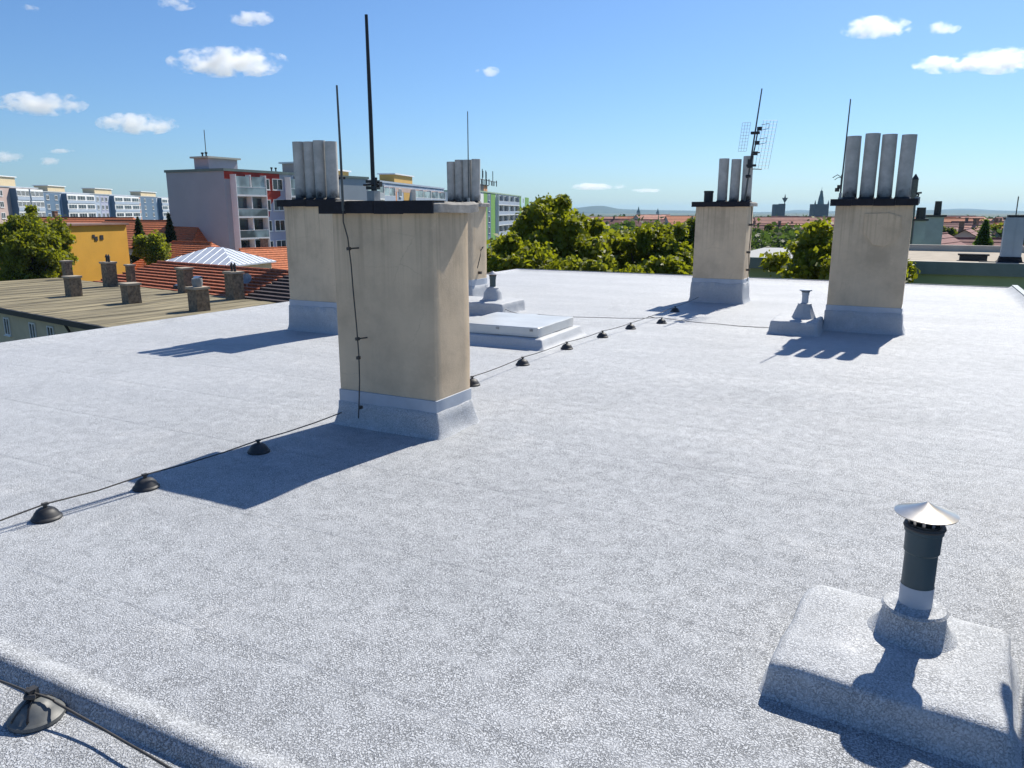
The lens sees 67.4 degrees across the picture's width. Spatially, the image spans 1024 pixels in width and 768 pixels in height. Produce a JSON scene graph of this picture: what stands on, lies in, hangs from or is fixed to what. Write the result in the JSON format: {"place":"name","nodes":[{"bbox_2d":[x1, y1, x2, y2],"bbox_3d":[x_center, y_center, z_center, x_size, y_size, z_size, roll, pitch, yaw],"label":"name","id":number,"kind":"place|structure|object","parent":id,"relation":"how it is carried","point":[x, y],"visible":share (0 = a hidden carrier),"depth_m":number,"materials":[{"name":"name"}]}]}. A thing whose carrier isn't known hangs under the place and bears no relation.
{"place":"outdoors","nodes":[
{"label":"outdoors","id":0,"kind":"place"},
{"bbox_2d":[0,223,129,280],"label":"yellow building","id":1,"kind":"structure","parent":0,"point":[94,244],"depth_m":82.12,"materials":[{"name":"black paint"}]},
{"bbox_2d":[39,211,135,222],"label":"house","id":2,"kind":"structure","parent":0,"point":[83,219],"depth_m":121.17,"materials":[{"name":"orange tile"}]},
{"bbox_2d":[0,278,276,341],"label":"old house","id":3,"kind":"structure","parent":0,"point":[31,308],"depth_m":49.58,"materials":[{"name":"beige metal"}]},
{"bbox_2d":[3,317,11,336],"bbox_3d":[-32.621,-3.685,49.578,0.970,1.210,0.140,9,16,36],"label":"window","id":4,"kind":"structure","parent":3,"relation":"in","point":[6,321],"depth_m":49.56,"materials":[{"name":"glass"}]},
{"bbox_2d":[28,322,36,337],"bbox_3d":[-29.551,-3.176,47.322,0.970,1.210,0.140,9,16,36],"label":"window","id":5,"kind":"structure","parent":3,"relation":"in","point":[32,327],"depth_m":47.30,"materials":[{"name":"glass"}]},
{"bbox_2d":[46,326,54,335],"bbox_3d":[-27.546,-2.844,45.848,0.970,1.210,0.140,9,16,36],"label":"window","id":6,"kind":"structure","parent":3,"relation":"in","point":[50,330],"depth_m":45.78,"materials":[{"name":"glass"}]},
{"bbox_2d":[60,260,72,275],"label":"brick chimney","id":7,"kind":"object","parent":3,"relation":"on","point":[66,266],"visible":0.85,"depth_m":68.92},
{"bbox_2d":[61,275,82,296],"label":"brick chimney","id":8,"kind":"object","parent":3,"relation":"on","point":[72,285],"visible":0.97,"depth_m":55.28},
{"bbox_2d":[99,254,117,286],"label":"brick chimney","id":9,"kind":"object","parent":3,"relation":"on","point":[109,272],"visible":0.99,"depth_m":62.33,"materials":[{"name":"grey brick"}]},
{"bbox_2d":[123,264,135,281],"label":"brick chimney","id":10,"kind":"object","parent":3,"relation":"on","point":[130,272],"visible":0.88,"depth_m":62.96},
{"bbox_2d":[118,282,141,303],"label":"brick chimney","id":11,"kind":"object","parent":3,"relation":"on","point":[130,292],"visible":0.98,"depth_m":51.00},
{"bbox_2d":[174,267,193,292],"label":"brick chimney","id":12,"kind":"object","parent":3,"relation":"on","point":[184,276],"visible":0.87,"depth_m":57.38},
{"bbox_2d":[185,278,209,311],"bbox_3d":[-19.309,-5.473,47.277,1.186,2.029,1.034,9,16,36],"label":"brick chimney","id":13,"kind":"object","parent":3,"relation":"on","point":[198,296],"visible":1,"depth_m":46.98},
{"bbox_2d":[222,262,244,299],"bbox_3d":[-19.333,-7.153,53.436,1.177,2.598,1.024,9,16,36],"label":"brick chimney","id":14,"kind":"object","parent":3,"relation":"on","point":[234,284],"visible":0.99,"depth_m":53.17,"materials":[{"name":"grey brick"}]},
{"bbox_2d":[101,219,207,262],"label":"house","id":15,"kind":"structure","parent":0,"point":[181,233],"depth_m":102.69,"materials":[{"name":"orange tile"}]},
{"bbox_2d":[132,241,218,269],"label":"house","id":16,"kind":"structure","parent":0,"point":[179,248],"depth_m":87.02,"materials":[{"name":"orange tile"}]},
{"bbox_2d":[238,238,287,269],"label":"house","id":17,"kind":"structure","parent":0,"point":[278,255],"depth_m":82.15,"materials":[{"name":"orange tile"}]},
{"bbox_2d":[0,269,1023,767],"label":"roof","id":18,"kind":"structure","parent":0,"point":[620,547],"depth_m":4.20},
{"bbox_2d":[6,685,65,733],"bbox_3d":[-1.653,1.107,2.661,0.178,0.113,0.178,7,14,27],"label":"conductor holder","id":19,"kind":"object","parent":18,"relation":"on","point":[31,713],"visible":0.89,"depth_m":2.62,"materials":[{"name":"grey plastic"}]},
{"bbox_2d":[0,680,171,767],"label":"conductor wire","id":20,"kind":"object","parent":19,"relation":"attached to","point":[53,700],"visible":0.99,"depth_m":2.57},
{"bbox_2d":[30,502,62,523],"bbox_3d":[-2.635,0.716,4.341,0.160,0.094,0.160,10,16,38],"label":"conductor holder","id":21,"kind":"object","parent":18,"relation":"on","point":[45,513],"visible":1,"depth_m":4.30,"materials":[{"name":"plastic"}]},
{"bbox_2d":[0,412,341,520],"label":"conductor wire","id":22,"kind":"object","parent":21,"relation":"attached to","point":[158,470],"visible":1,"depth_m":4.87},
{"bbox_2d":[132,473,159,491],"bbox_3d":[-2.300,0.608,4.820,0.160,0.094,0.160,10,16,38],"label":"conductor holder","id":23,"kind":"object","parent":18,"relation":"on","point":[145,483],"visible":1,"depth_m":4.78,"materials":[{"name":"plastic"}]},
{"bbox_2d":[247,439,269,454],"bbox_3d":[-1.828,0.447,5.537,0.160,0.094,0.160,10,16,38],"label":"conductor holder","id":24,"kind":"object","parent":18,"relation":"on","point":[259,448],"visible":1,"depth_m":5.50,"materials":[{"name":"plastic"}]},
{"bbox_2d":[276,140,365,334],"bbox_3d":[-2.688,-2.096,11.039,1.119,2.677,0.759,7,14,27],"label":"chimney","id":25,"kind":"object","parent":18,"relation":"on","point":[311,267],"visible":0.77,"depth_m":10.84,"materials":[{"name":"grey paint"}]},
{"bbox_2d":[318,200,479,439],"bbox_3d":[-0.872,-0.541,6.144,1.104,1.794,0.691,7,14,27],"label":"chimney","id":26,"kind":"object","parent":18,"relation":"on","point":[410,265],"visible":0.95,"depth_m":5.90,"materials":[{"name":"grey paint"}]},
{"bbox_2d":[336,85,367,417],"bbox_3d":[-1.206,-0.956,5.857,0.134,2.491,0.091,-11,17,-41],"label":"lightning rod","id":27,"kind":"object","parent":26,"relation":"attached to","point":[357,338],"visible":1,"depth_m":5.79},
{"bbox_2d":[363,14,381,200],"bbox_3d":[-1.097,-2.112,5.939,0.146,1.380,0.092,7,14,27],"label":"antenna mast","id":28,"kind":"object","parent":26,"relation":"on","point":[374,185],"visible":0.96,"depth_m":5.98,"materials":[{"name":"metal"}]},
{"bbox_2d":[447,159,489,296],"bbox_3d":[-1.056,-3.000,15.051,1.118,2.680,0.776,7,14,27],"label":"chimney","id":29,"kind":"object","parent":18,"relation":"on","point":[457,180],"visible":0.54,"depth_m":14.77,"materials":[{"name":"grey paint"}]},
{"bbox_2d":[467,111,470,201],"bbox_3d":[-0.814,-4.202,14.256,0.050,1.630,0.050,7,14,27],"label":"lightning rod","id":30,"kind":"object","parent":29,"relation":"on","point":[468,199],"visible":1,"depth_m":14.27,"materials":[{"name":"metal"}]},
{"bbox_2d":[470,376,479,386],"bbox_3d":[-0.397,-0.034,7.670,0.160,0.094,0.160,10,16,37],"label":"conductor holder","id":31,"kind":"object","parent":18,"relation":"on","point":[474,382],"visible":0.72,"depth_m":7.62,"materials":[{"name":"plastic"}]},
{"bbox_2d":[469,271,525,314],"bbox_3d":[-0.810,-1.637,13.463,2.013,0.726,0.981,7,14,27],"label":"roof vent","id":32,"kind":"object","parent":18,"relation":"on","point":[491,300],"visible":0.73,"depth_m":13.06,"materials":[{"name":"grey plastic"}]},
{"bbox_2d":[516,356,529,365],"bbox_3d":[0.121,-0.262,8.682,0.160,0.094,0.160,10,16,37],"label":"conductor holder","id":33,"kind":"object","parent":18,"relation":"on","point":[522,362],"visible":1,"depth_m":8.64,"materials":[{"name":"plastic"}]},
{"bbox_2d":[469,312,586,350],"bbox_3d":[0.059,-0.744,10.491,1.608,0.292,1.608,6,14,25],"label":"roof hatch","id":34,"kind":"object","parent":18,"relation":"on","point":[533,332],"visible":0.85,"depth_m":9.99,"materials":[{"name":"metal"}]},
{"bbox_2d":[561,341,572,349],"bbox_3d":[0.693,-0.489,9.690,0.160,0.094,0.160,10,16,37],"label":"conductor holder","id":35,"kind":"object","parent":18,"relation":"on","point":[567,346],"visible":1,"depth_m":9.64,"materials":[{"name":"plastic"}]},
{"bbox_2d":[597,330,607,337],"bbox_3d":[1.249,-0.691,10.584,0.160,0.094,0.160,10,16,37],"label":"conductor holder","id":36,"kind":"object","parent":18,"relation":"on","point":[602,334],"visible":0.99,"depth_m":10.54,"materials":[{"name":"rubber"}]},
{"bbox_2d":[469,297,697,377],"bbox_3d":[1.324,-0.750,10.682,0.108,0.042,9.202,7,14,28],"label":"conductor wire","id":37,"kind":"object","parent":36,"relation":"attached to","point":[570,341],"visible":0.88,"depth_m":9.61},
{"bbox_2d":[625,322,635,329],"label":"conductor holder","id":38,"kind":"object","parent":18,"relation":"on","point":[630,326],"visible":1,"depth_m":11.29,"materials":[{"name":"plastic"}]},
{"bbox_2d":[656,317,666,323],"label":"conductor holder","id":39,"kind":"object","parent":18,"relation":"on","point":[661,321],"visible":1,"depth_m":11.85,"materials":[{"name":"rubber"}]},
{"bbox_2d":[505,309,642,318],"bbox_3d":[1.029,-1.092,12.202,2.637,0.042,0.366,5,14,21],"label":"conductor wire","id":40,"kind":"object","parent":39,"relation":"attached to","point":[593,317],"visible":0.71,"depth_m":12.04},
{"bbox_2d":[648,316,768,327],"bbox_3d":[3.028,-0.940,11.691,1.922,0.090,0.091,4,13,19],"label":"conductor wire","id":41,"kind":"object","parent":39,"relation":"attached to","point":[711,323],"visible":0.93,"depth_m":11.72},
{"bbox_2d":[688,156,756,303],"bbox_3d":[4.008,-2.902,14.566,1.120,2.702,0.781,7,14,27],"label":"chimney","id":42,"kind":"object","parent":18,"relation":"on","point":[723,231],"visible":0.97,"depth_m":14.35,"materials":[{"name":"grey paint"}]},
{"bbox_2d":[746,207,752,280],"bbox_3d":[4.419,-2.606,14.298,0.070,1.364,0.112,7,14,27],"label":"cable run","id":43,"kind":"object","parent":42,"relation":"attached to","point":[749,251],"visible":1,"depth_m":14.27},
{"bbox_2d":[738,88,777,200],"bbox_3d":[4.397,-4.283,13.843,0.645,1.952,0.238,7,14,27],"label":"tv antenna","id":44,"kind":"object","parent":42,"relation":"on","point":[749,164],"visible":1,"depth_m":13.81,"materials":[{"name":"metal"}]},
{"bbox_2d":[767,289,823,336],"bbox_3d":[4.122,-1.051,11.078,0.748,0.629,0.916,7,14,27],"label":"roof vent","id":45,"kind":"object","parent":18,"relation":"on","point":[803,320],"visible":0.95,"depth_m":10.87,"materials":[{"name":"grey paint"}]},
{"bbox_2d":[822,133,918,335],"bbox_3d":[5.137,-2.129,10.972,1.162,2.773,0.740,7,14,27],"label":"chimney","id":46,"kind":"object","parent":18,"relation":"on","point":[869,252],"visible":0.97,"depth_m":10.77,"materials":[{"name":"grey paint"}]},
{"bbox_2d":[832,99,850,198],"bbox_3d":[4.575,-3.254,10.689,0.151,1.340,0.054,5,14,22],"label":"lightning rod","id":47,"kind":"object","parent":46,"relation":"on","point":[838,188],"visible":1,"depth_m":10.72,"materials":[{"name":"metal"}]},
{"bbox_2d":[756,502,1020,767],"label":"roof vent","id":48,"kind":"object","parent":18,"relation":"on","point":[912,662],"visible":0.99,"depth_m":2.73,"materials":[{"name":"grey plastic"}]},
{"bbox_2d":[0,0,1023,211],"label":"sky","id":49,"kind":"structure","parent":0,"point":[619,104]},
{"bbox_2d":[754,217,820,223],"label":"town house","id":50,"kind":"structure","parent":0,"point":[795,220],"depth_m":324.99,"materials":[{"name":"orange paint"}]},
{"bbox_2d":[752,221,833,232],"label":"house","id":51,"kind":"structure","parent":0,"point":[761,227],"depth_m":186.83,"materials":[{"name":"tile"}]},
{"bbox_2d":[571,206,1023,212],"bbox_3d":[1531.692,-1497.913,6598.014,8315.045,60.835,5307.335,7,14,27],"label":"hills","id":52,"kind":"structure","parent":0,"point":[597,209],"depth_m":6066.58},
{"bbox_2d":[578,213,1023,217],"bbox_3d":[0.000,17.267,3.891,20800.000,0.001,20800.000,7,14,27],"label":"ground","id":53,"kind":"structure","parent":0,"point":[987,215],"depth_m":3896.97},
{"bbox_2d":[0,175,45,223],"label":"apartment block","id":54,"kind":"structure","parent":53,"relation":"on","point":[14,198],"depth_m":198.04,"materials":[{"name":"paint"}]},
{"bbox_2d":[0,205,78,280],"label":"broadleaf tree","id":55,"kind":"object","parent":53,"relation":"on","point":[31,247],"visible":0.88,"depth_m":73.27,"materials":[{"name":"green plant"}]},
{"bbox_2d":[32,185,169,219],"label":"apartment block","id":56,"kind":"structure","parent":53,"relation":"on","point":[103,202],"depth_m":271.74,"materials":[{"name":"blue paint"}]},
{"bbox_2d":[67,195,75,199],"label":"window","id":57,"kind":"structure","parent":56,"relation":"in","point":[70,197],"depth_m":244.80,"materials":[{"name":"white paint"}]},
{"bbox_2d":[69,204,76,208],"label":"window","id":58,"kind":"structure","parent":56,"relation":"in","point":[71,206],"depth_m":245.70,"materials":[{"name":"white paint"}]},
{"bbox_2d":[78,204,86,208],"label":"window","id":59,"kind":"structure","parent":56,"relation":"in","point":[81,206],"depth_m":252.20,"materials":[{"name":"white paint"}]},
{"bbox_2d":[129,216,144,263],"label":"conifer","id":60,"kind":"object","parent":53,"relation":"on","point":[138,229],"visible":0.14,"depth_m":90.03,"materials":[{"name":"green plant"}]},
{"bbox_2d":[131,229,171,264],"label":"broadleaf tree","id":61,"kind":"object","parent":53,"relation":"on","point":[154,248],"visible":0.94,"depth_m":81.81,"materials":[{"name":"green plant"}]},
{"bbox_2d":[163,212,177,242],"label":"conifer","id":62,"kind":"object","parent":53,"relation":"on","point":[170,234],"visible":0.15,"depth_m":95.88,"materials":[{"name":"green plant"}]},
{"bbox_2d":[93,260,288,296],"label":"tiled house","id":63,"kind":"structure","parent":53,"relation":"on","point":[161,275],"depth_m":61.67,"materials":[{"name":"orange tile"}]},
{"bbox_2d":[243,273,251,294],"bbox_3d":[-19.406,-7.196,56.100,0.837,1.775,0.419,0,13,1],"label":"satellite dish","id":64,"kind":"object","parent":63,"relation":"on","point":[247,277],"visible":0.78,"depth_m":56.10,"materials":[{"name":"metal"}]},
{"bbox_2d":[165,247,275,283],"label":"zinc roofed house","id":65,"kind":"structure","parent":53,"relation":"on","point":[218,255],"depth_m":74.54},
{"bbox_2d":[164,131,368,250],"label":"apartment block","id":66,"kind":"structure","parent":53,"relation":"on","point":[225,202],"depth_m":100.18,"materials":[{"name":"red paint"}]},
{"bbox_2d":[269,220,273,231],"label":"window","id":67,"kind":"structure","parent":66,"relation":"in","point":[270,221],"depth_m":104.34,"materials":[{"name":"white paint"}]},
{"bbox_2d":[272,179,283,190],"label":"window","id":68,"kind":"structure","parent":66,"relation":"in","point":[277,184],"depth_m":104.62,"materials":[{"name":"white paint"}]},
{"bbox_2d":[273,199,283,210],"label":"window","id":69,"kind":"structure","parent":66,"relation":"in","point":[276,208],"depth_m":104.89,"materials":[{"name":"white paint"}]},
{"bbox_2d":[275,220,285,231],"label":"window","id":70,"kind":"structure","parent":66,"relation":"in","point":[279,224],"depth_m":105.83,"materials":[{"name":"white paint"}]},
{"bbox_2d":[276,240,286,246],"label":"window","id":71,"kind":"structure","parent":66,"relation":"in","point":[279,243],"depth_m":106.30,"materials":[{"name":"white paint"}]},
{"bbox_2d":[245,275,289,302],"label":"tiled house","id":72,"kind":"structure","parent":53,"relation":"on","point":[278,291],"depth_m":53.82,"materials":[{"name":"tile"}]},
{"bbox_2d":[338,169,445,200],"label":"apartment block","id":73,"kind":"structure","parent":53,"relation":"on","point":[397,187],"depth_m":150.41,"materials":[{"name":"blue paint"}]},
{"bbox_2d":[444,169,528,247],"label":"apartment block","id":74,"kind":"structure","parent":53,"relation":"on","point":[501,211],"depth_m":213.16,"materials":[{"name":"white paint"}]},
{"bbox_2d":[486,230,562,272],"bbox_3d":[0.078,0.524,39.929,5.103,16.830,4.778,7,14,27],"label":"broadleaf tree","id":75,"kind":"object","parent":53,"relation":"on","point":[510,251],"visible":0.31,"depth_m":37.44,"materials":[{"name":"green plant"}]},
{"bbox_2d":[488,193,619,271],"bbox_3d":[2.403,-2.092,47.067,8.310,18.797,8.980,7,14,27],"label":"broadleaf tree","id":76,"kind":"object","parent":53,"relation":"on","point":[561,225],"visible":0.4,"depth_m":42.63,"materials":[{"name":"green plant"}]},
{"bbox_2d":[555,251,617,271],"bbox_3d":[3.847,0.943,40.834,5.353,15.616,5.639,-7,14,-28],"label":"broadleaf tree","id":77,"kind":"object","parent":53,"relation":"on","point":[605,263],"visible":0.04,"depth_m":39.04,"materials":[{"name":"green plant"}]},
{"bbox_2d":[589,216,617,218],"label":"town house","id":78,"kind":"structure","parent":53,"relation":"on","point":[609,217],"depth_m":577.44,"materials":[{"name":"orange paint"}]},
{"bbox_2d":[602,222,655,270],"bbox_3d":[7.144,-1.971,50.613,6.259,17.000,5.934,7,14,27],"label":"broadleaf tree","id":79,"kind":"object","parent":53,"relation":"on","point":[614,240],"visible":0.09,"depth_m":47.99,"materials":[{"name":"green plant"}]},
{"bbox_2d":[602,216,664,226],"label":"house","id":80,"kind":"structure","parent":53,"relation":"on","point":[613,221],"depth_m":253.62,"materials":[{"name":"tile"}]},
{"bbox_2d":[633,214,670,218],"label":"town house","id":81,"kind":"structure","parent":53,"relation":"on","point":[649,216],"depth_m":342.71,"materials":[{"name":"orange paint"}]},
{"bbox_2d":[617,221,693,269],"bbox_3d":[8.810,-1.362,47.677,5.472,17.104,4.737,-10,16,-37],"label":"broadleaf tree","id":82,"kind":"object","parent":53,"relation":"on","point":[644,241],"visible":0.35,"depth_m":45.41,"materials":[{"name":"green plant"}]},
{"bbox_2d":[618,254,692,274],"bbox_3d":[6.776,1.275,39.238,5.093,15.668,5.816,7,14,27],"label":"broadleaf tree","id":83,"kind":"object","parent":53,"relation":"on","point":[669,264],"visible":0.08,"depth_m":37.09,"materials":[{"name":"green plant"}]},
{"bbox_2d":[664,216,694,224],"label":"town house","id":84,"kind":"structure","parent":53,"relation":"on","point":[671,219],"depth_m":322.41,"materials":[{"name":"orange tile"}]},
{"bbox_2d":[673,216,695,248],"bbox_3d":[12.620,-3.623,56.643,4.571,17.572,4.928,7,14,27],"label":"broadleaf tree","id":85,"kind":"object","parent":53,"relation":"on","point":[690,221],"visible":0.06,"depth_m":53.90,"materials":[{"name":"green plant"}]},
{"bbox_2d":[754,223,776,239],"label":"broadleaf tree","id":86,"kind":"object","parent":53,"relation":"on","point":[769,226],"visible":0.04,"depth_m":136.75,"materials":[{"name":"green plant"}]},
{"bbox_2d":[771,195,787,215],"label":"tower block","id":87,"kind":"structure","parent":53,"relation":"on","point":[778,209],"depth_m":1114.90,"materials":[{"name":"stone"}]},
{"bbox_2d":[778,216,834,216],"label":"town house","id":88,"kind":"structure","parent":53,"relation":"on","point":[806,216],"depth_m":379.49,"materials":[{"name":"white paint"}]},
{"bbox_2d":[598,214,1018,250],"bbox_3d":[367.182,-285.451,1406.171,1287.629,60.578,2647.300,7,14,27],"label":"distant woods","id":89,"kind":"object","parent":53,"relation":"on","point":[782,237],"visible":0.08,"depth_m":124.78,"materials":[{"name":"green plant"}]},
{"bbox_2d":[809,190,828,215],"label":"spired tower","id":90,"kind":"structure","parent":53,"relation":"on","point":[820,208],"depth_m":1113.89,"materials":[{"name":"stone"}]},
{"bbox_2d":[759,216,920,282],"bbox_3d":[15.656,0.439,37.993,7.812,17.848,7.486,7,14,27],"label":"broadleaf tree","id":91,"kind":"object","parent":53,"relation":"on","point":[810,249],"visible":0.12,"depth_m":36.69,"materials":[{"name":"green plant"}]},
{"bbox_2d":[943,224,957,235],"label":"broadleaf tree","id":92,"kind":"object","parent":53,"relation":"on","point":[952,230],"visible":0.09,"depth_m":114.71,"materials":[{"name":"green plant"}]},
{"bbox_2d":[913,222,1002,229],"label":"house","id":93,"kind":"structure","parent":53,"relation":"on","point":[955,225],"depth_m":165.74,"materials":[{"name":"tile"}]},
{"bbox_2d":[952,221,977,236],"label":"house","id":94,"kind":"structure","parent":53,"relation":"on","point":[968,232],"depth_m":99.93,"materials":[{"name":"tile"}]},
{"bbox_2d":[956,219,1003,236],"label":"house","id":95,"kind":"structure","parent":53,"relation":"on","point":[975,224],"depth_m":126.52,"materials":[{"name":"brick"}]},
{"bbox_2d":[972,219,993,245],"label":"conifer","id":96,"kind":"object","parent":53,"relation":"on","point":[983,238],"visible":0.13,"depth_m":64.55,"materials":[{"name":"green plant"}]},
{"bbox_2d":[990,222,1003,236],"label":"broadleaf tree","id":97,"kind":"object","parent":53,"relation":"on","point":[996,226],"visible":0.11,"depth_m":122.02,"materials":[{"name":"green plant"}]},
{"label":"building wall","id":98,"kind":"structure","parent":53,"relation":"on","visible":0},
{"bbox_2d":[0,268,1023,342],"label":"roof edge","id":99,"kind":"object","parent":98,"relation":"on","point":[1019,289],"visible":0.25,"depth_m":17.80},
{"bbox_2d":[749,244,1023,289],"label":"green building","id":100,"kind":"structure","parent":0,"point":[940,264],"depth_m":38.59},
{"bbox_2d":[912,207,928,244],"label":"chimney","id":101,"kind":"object","parent":100,"relation":"on","point":[919,220],"visible":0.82,"depth_m":56.57,"materials":[{"name":"grey concrete"}]},
{"bbox_2d":[910,174,918,243],"bbox_3d":[29.456,-11.741,56.809,0.520,7.352,0.520,7,14,27],"label":"metal flue","id":102,"kind":"object","parent":101,"relation":"attached to","point":[914,185],"visible":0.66,"depth_m":56.14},
{"bbox_2d":[923,201,946,244],"bbox_3d":[33.353,-10.383,61.215,1.550,8.148,1.300,6,14,24],"label":"chimney","id":103,"kind":"object","parent":100,"relation":"on","point":[933,229],"visible":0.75,"depth_m":60.31,"materials":[{"name":"grey concrete"}]},
{"bbox_2d":[958,253,989,260],"bbox_3d":[24.052,-6.617,40.056,1.400,0.340,0.720,7,14,27],"label":"roof box","id":104,"kind":"object","parent":100,"relation":"on","point":[971,257],"visible":0.96,"depth_m":39.80,"materials":[{"name":"black metal"}]},
{"bbox_2d":[979,196,1023,262],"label":"chimney","id":105,"kind":"object","parent":100,"relation":"on","point":[1012,240],"visible":0.97,"depth_m":37.55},
{"bbox_2d":[785,209,1005,211],"bbox_3d":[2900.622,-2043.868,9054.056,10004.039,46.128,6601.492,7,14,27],"label":"hills","id":106,"kind":"structure","parent":0,"point":[943,209],"depth_m":8590.47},
{"bbox_2d":[941,232,965,244],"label":"house","id":107,"kind":"structure","parent":0,"point":[947,239],"depth_m":75.39,"materials":[{"name":"tile"}]},
{"bbox_2d":[944,218,983,221],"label":"house","id":108,"kind":"structure","parent":0,"point":[954,219],"depth_m":223.78,"materials":[{"name":"orange tile"}]},
{"bbox_2d":[959,216,985,218],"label":"town house","id":109,"kind":"structure","parent":0,"point":[972,217],"depth_m":325.10,"materials":[{"name":"orange paint"}]},
{"bbox_2d":[951,217,1003,221],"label":"house","id":110,"kind":"structure","parent":0,"point":[966,219],"depth_m":205.82,"materials":[{"name":"tile"}]},
{"bbox_2d":[954,237,1023,245],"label":"house","id":111,"kind":"structure","parent":0,"point":[971,240],"depth_m":85.50,"materials":[{"name":"tile"}]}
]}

